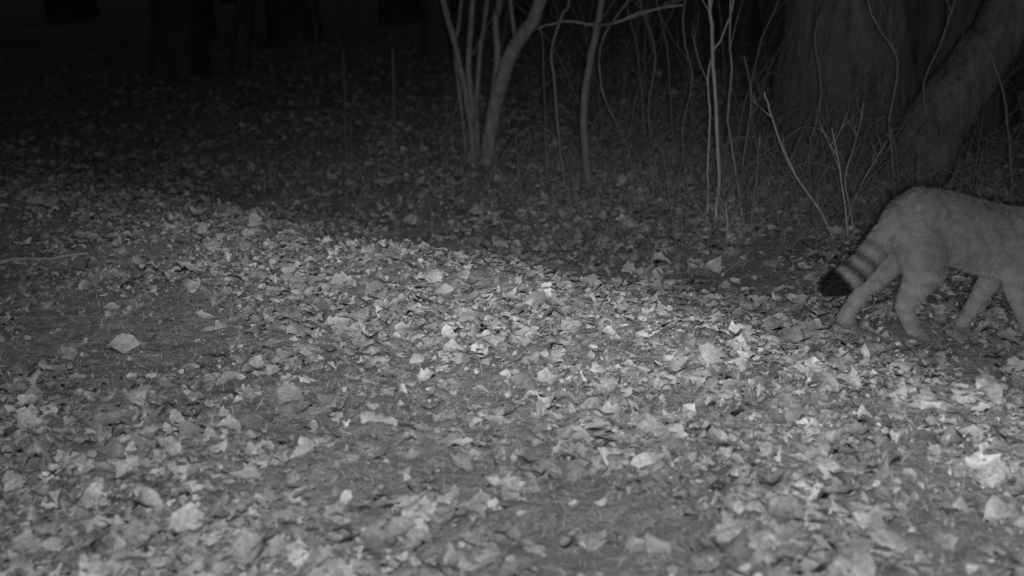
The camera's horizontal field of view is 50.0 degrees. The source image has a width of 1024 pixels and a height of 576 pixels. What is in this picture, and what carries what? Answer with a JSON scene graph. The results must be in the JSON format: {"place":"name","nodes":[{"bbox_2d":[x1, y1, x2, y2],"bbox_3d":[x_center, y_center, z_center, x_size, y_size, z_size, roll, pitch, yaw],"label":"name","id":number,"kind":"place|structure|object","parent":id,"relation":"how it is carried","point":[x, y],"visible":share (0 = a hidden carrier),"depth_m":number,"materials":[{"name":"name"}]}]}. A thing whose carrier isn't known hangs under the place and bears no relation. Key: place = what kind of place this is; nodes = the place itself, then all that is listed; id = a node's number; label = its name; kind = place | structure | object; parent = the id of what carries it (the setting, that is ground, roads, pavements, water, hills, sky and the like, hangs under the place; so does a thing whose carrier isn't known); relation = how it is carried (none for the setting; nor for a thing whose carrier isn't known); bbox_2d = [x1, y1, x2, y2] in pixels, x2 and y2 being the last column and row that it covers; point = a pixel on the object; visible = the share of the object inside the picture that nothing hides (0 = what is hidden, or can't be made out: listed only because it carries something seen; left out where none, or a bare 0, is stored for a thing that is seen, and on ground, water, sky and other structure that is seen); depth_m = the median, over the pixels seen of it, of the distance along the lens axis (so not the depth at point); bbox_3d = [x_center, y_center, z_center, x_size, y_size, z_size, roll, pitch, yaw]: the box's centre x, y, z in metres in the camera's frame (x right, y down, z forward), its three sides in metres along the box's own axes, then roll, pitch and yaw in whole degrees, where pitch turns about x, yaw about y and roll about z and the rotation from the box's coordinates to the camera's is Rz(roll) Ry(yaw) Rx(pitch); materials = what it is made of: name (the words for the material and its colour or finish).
{"place":"outdoors","nodes":[
{"label":"outdoors","id":0,"kind":"place"},
{"bbox_2d":[0,0,1023,575],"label":"ground","id":1,"kind":"structure","parent":0,"point":[116,18],"depth_m":3.28,"materials":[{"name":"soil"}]},
{"bbox_2d":[337,40,345,122],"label":"sapling","id":2,"kind":"object","parent":1,"relation":"on","point":[343,74],"visible":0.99,"depth_m":6.86,"materials":[{"name":"grey plant"}]},
{"bbox_2d":[392,37,399,124],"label":"sapling","id":3,"kind":"object","parent":1,"relation":"on","point":[393,91],"visible":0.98,"depth_m":6.72,"materials":[{"name":"grey plant"}]},
{"bbox_2d":[45,0,763,78],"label":"distant trees","id":4,"kind":"object","parent":1,"relation":"on","point":[183,33],"visible":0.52,"depth_m":10.91,"materials":[{"name":"black plant"}]},
{"bbox_2d":[412,132,492,180],"bbox_3d":[-0.336,-0.699,5.742,0.064,0.108,1.070,-7,17,-23],"label":"fallen branch","id":5,"kind":"object","parent":1,"relation":"on","point":[463,163],"visible":0.85,"depth_m":5.55,"materials":[{"name":"grey wood"}]},
{"bbox_2d":[440,0,546,164],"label":"hazel shrub","id":6,"kind":"object","parent":1,"relation":"on","point":[503,67],"visible":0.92,"depth_m":5.55,"materials":[{"name":"grey plant"}]},
{"bbox_2d":[0,24,1023,575],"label":"fallen leaves","id":7,"kind":"object","parent":1,"relation":"on","point":[130,542],"depth_m":2.70,"materials":[{"name":"grey plant"}]},
{"bbox_2d":[0,92,1023,575],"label":"leaf fragments","id":8,"kind":"object","parent":1,"relation":"on","point":[738,506],"visible":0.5,"depth_m":2.86,"materials":[{"name":"grey plant"}]},
{"bbox_2d":[8,102,1023,278],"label":"tall dead grass","id":9,"kind":"structure","parent":1,"relation":"on","point":[632,188],"depth_m":5.03,"materials":[{"name":"grey plant"}]},
{"bbox_2d":[512,124,529,201],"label":"sapling","id":10,"kind":"object","parent":1,"relation":"on","point":[518,156],"visible":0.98,"depth_m":4.90,"materials":[{"name":"grey plant"}]},
{"bbox_2d":[550,0,570,188],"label":"sapling","id":11,"kind":"object","parent":1,"relation":"on","point":[555,89],"visible":0.95,"depth_m":5.02,"materials":[{"name":"grey plant"}]},
{"bbox_2d":[575,0,631,164],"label":"sapling","id":12,"kind":"object","parent":1,"relation":"on","point":[599,67],"visible":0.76,"depth_m":5.40,"materials":[{"name":"grey plant"}]},
{"bbox_2d":[537,0,682,188],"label":"young tree","id":13,"kind":"object","parent":1,"relation":"on","point":[597,24],"visible":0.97,"depth_m":5.01,"materials":[{"name":"grey plant"}]},
{"bbox_2d":[634,0,655,161],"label":"sapling","id":14,"kind":"object","parent":1,"relation":"on","point":[654,69],"visible":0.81,"depth_m":5.53,"materials":[{"name":"grey plant"}]},
{"bbox_2d":[279,0,1023,262],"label":"bramble thicket","id":15,"kind":"object","parent":1,"relation":"on","point":[762,157],"visible":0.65,"depth_m":5.18,"materials":[{"name":"grey plant"}]},
{"bbox_2d":[654,0,692,179],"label":"sapling","id":16,"kind":"object","parent":1,"relation":"on","point":[689,96],"visible":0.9,"depth_m":5.03,"materials":[{"name":"grey plant"}]},
{"bbox_2d":[702,0,720,227],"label":"sapling","id":17,"kind":"object","parent":1,"relation":"on","point":[709,8],"visible":0.94,"depth_m":4.25,"materials":[{"name":"grey plant"}]},
{"bbox_2d":[691,0,734,220],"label":"sapling","id":18,"kind":"object","parent":1,"relation":"on","point":[709,127],"visible":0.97,"depth_m":4.40,"materials":[{"name":"grey plant"}]},
{"bbox_2d":[715,185,745,241],"bbox_3d":[0.828,-0.273,4.201,0.122,0.251,0.067,4,16,14],"label":"sapling","id":19,"kind":"object","parent":1,"relation":"on","point":[727,219],"visible":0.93,"depth_m":4.19,"materials":[{"name":"grey plant"}]},
{"bbox_2d":[726,0,743,220],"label":"sapling","id":20,"kind":"object","parent":1,"relation":"on","point":[728,108],"visible":0.88,"depth_m":4.36,"materials":[{"name":"grey plant"}]},
{"bbox_2d":[738,56,762,207],"bbox_3d":[0.975,-0.612,4.504,0.083,0.658,0.107,0,16,0],"label":"sapling","id":21,"kind":"object","parent":1,"relation":"on","point":[750,113],"visible":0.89,"depth_m":4.49,"materials":[{"name":"grey plant"}]},
{"bbox_2d":[750,117,763,220],"bbox_3d":[0.972,-0.459,4.411,0.054,0.447,0.108,0,16,0],"label":"sapling","id":22,"kind":"object","parent":1,"relation":"on","point":[758,144],"visible":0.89,"depth_m":4.41,"materials":[{"name":"grey plant"}]},
{"bbox_2d":[751,90,832,235],"bbox_3d":[1.018,-0.446,4.021,0.396,0.604,0.105,-5,17,-17],"label":"sapling","id":23,"kind":"object","parent":1,"relation":"on","point":[787,159],"visible":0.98,"depth_m":3.98,"materials":[{"name":"grey plant"}]},
{"bbox_2d":[770,140,858,215],"bbox_3d":[1.201,-0.419,4.421,0.349,0.339,0.115,0,16,0],"label":"sapling","id":24,"kind":"object","parent":1,"relation":"on","point":[795,167],"visible":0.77,"depth_m":4.38,"materials":[{"name":"grey plant"}]},
{"bbox_2d":[808,0,833,197],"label":"sapling","id":25,"kind":"object","parent":1,"relation":"on","point":[820,83],"visible":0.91,"depth_m":4.68,"materials":[{"name":"grey plant"}]},
{"bbox_2d":[816,110,858,244],"bbox_3d":[1.152,-0.382,3.939,0.159,0.534,0.086,9,18,29],"label":"sapling","id":26,"kind":"object","parent":1,"relation":"on","point":[844,202],"visible":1,"depth_m":3.94,"materials":[{"name":"grey plant"}]},
{"bbox_2d":[761,0,919,147],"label":"oak tree","id":27,"kind":"object","parent":1,"relation":"on","point":[874,54],"visible":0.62,"depth_m":5.84,"materials":[{"name":"grey plant"}]},
{"bbox_2d":[844,97,863,236],"bbox_3d":[1.250,-0.450,4.071,0.064,0.574,0.148,0,16,0],"label":"sapling","id":28,"kind":"object","parent":1,"relation":"on","point":[847,196],"visible":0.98,"depth_m":4.03,"materials":[{"name":"grey plant"}]},
{"bbox_2d":[842,127,887,238],"bbox_3d":[1.287,-0.368,4.002,0.152,0.461,0.087,0,16,0],"label":"sapling","id":29,"kind":"object","parent":1,"relation":"on","point":[854,199],"visible":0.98,"depth_m":3.98,"materials":[{"name":"grey plant"}]},
{"bbox_2d":[867,0,898,199],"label":"sapling","id":30,"kind":"object","parent":1,"relation":"on","point":[897,71],"visible":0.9,"depth_m":4.40,"materials":[{"name":"grey plant"}]},
{"bbox_2d":[820,185,1023,342],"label":"wildcat","id":31,"kind":"object","parent":1,"relation":"on","point":[923,238],"visible":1,"depth_m":2.72,"materials":[{"name":"fur"}]},
{"bbox_2d":[922,0,955,151],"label":"sapling","id":32,"kind":"object","parent":1,"relation":"on","point":[928,69],"visible":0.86,"depth_m":4.63,"materials":[{"name":"grey plant"}]},
{"bbox_2d":[869,0,1023,186],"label":"leaning tree","id":33,"kind":"object","parent":1,"relation":"on","point":[966,73],"visible":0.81,"depth_m":4.83,"materials":[{"name":"grey plant"}]},
{"bbox_2d":[917,0,1023,134],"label":"oak tree","id":34,"kind":"object","parent":1,"relation":"on","point":[932,18],"visible":0.16,"depth_m":6.36,"materials":[{"name":"grey plant"}]},
{"bbox_2d":[989,51,1023,206],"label":"sapling","id":35,"kind":"object","parent":1,"relation":"on","point":[1008,137],"visible":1,"depth_m":4.55,"materials":[{"name":"grey plant"}]}
]}

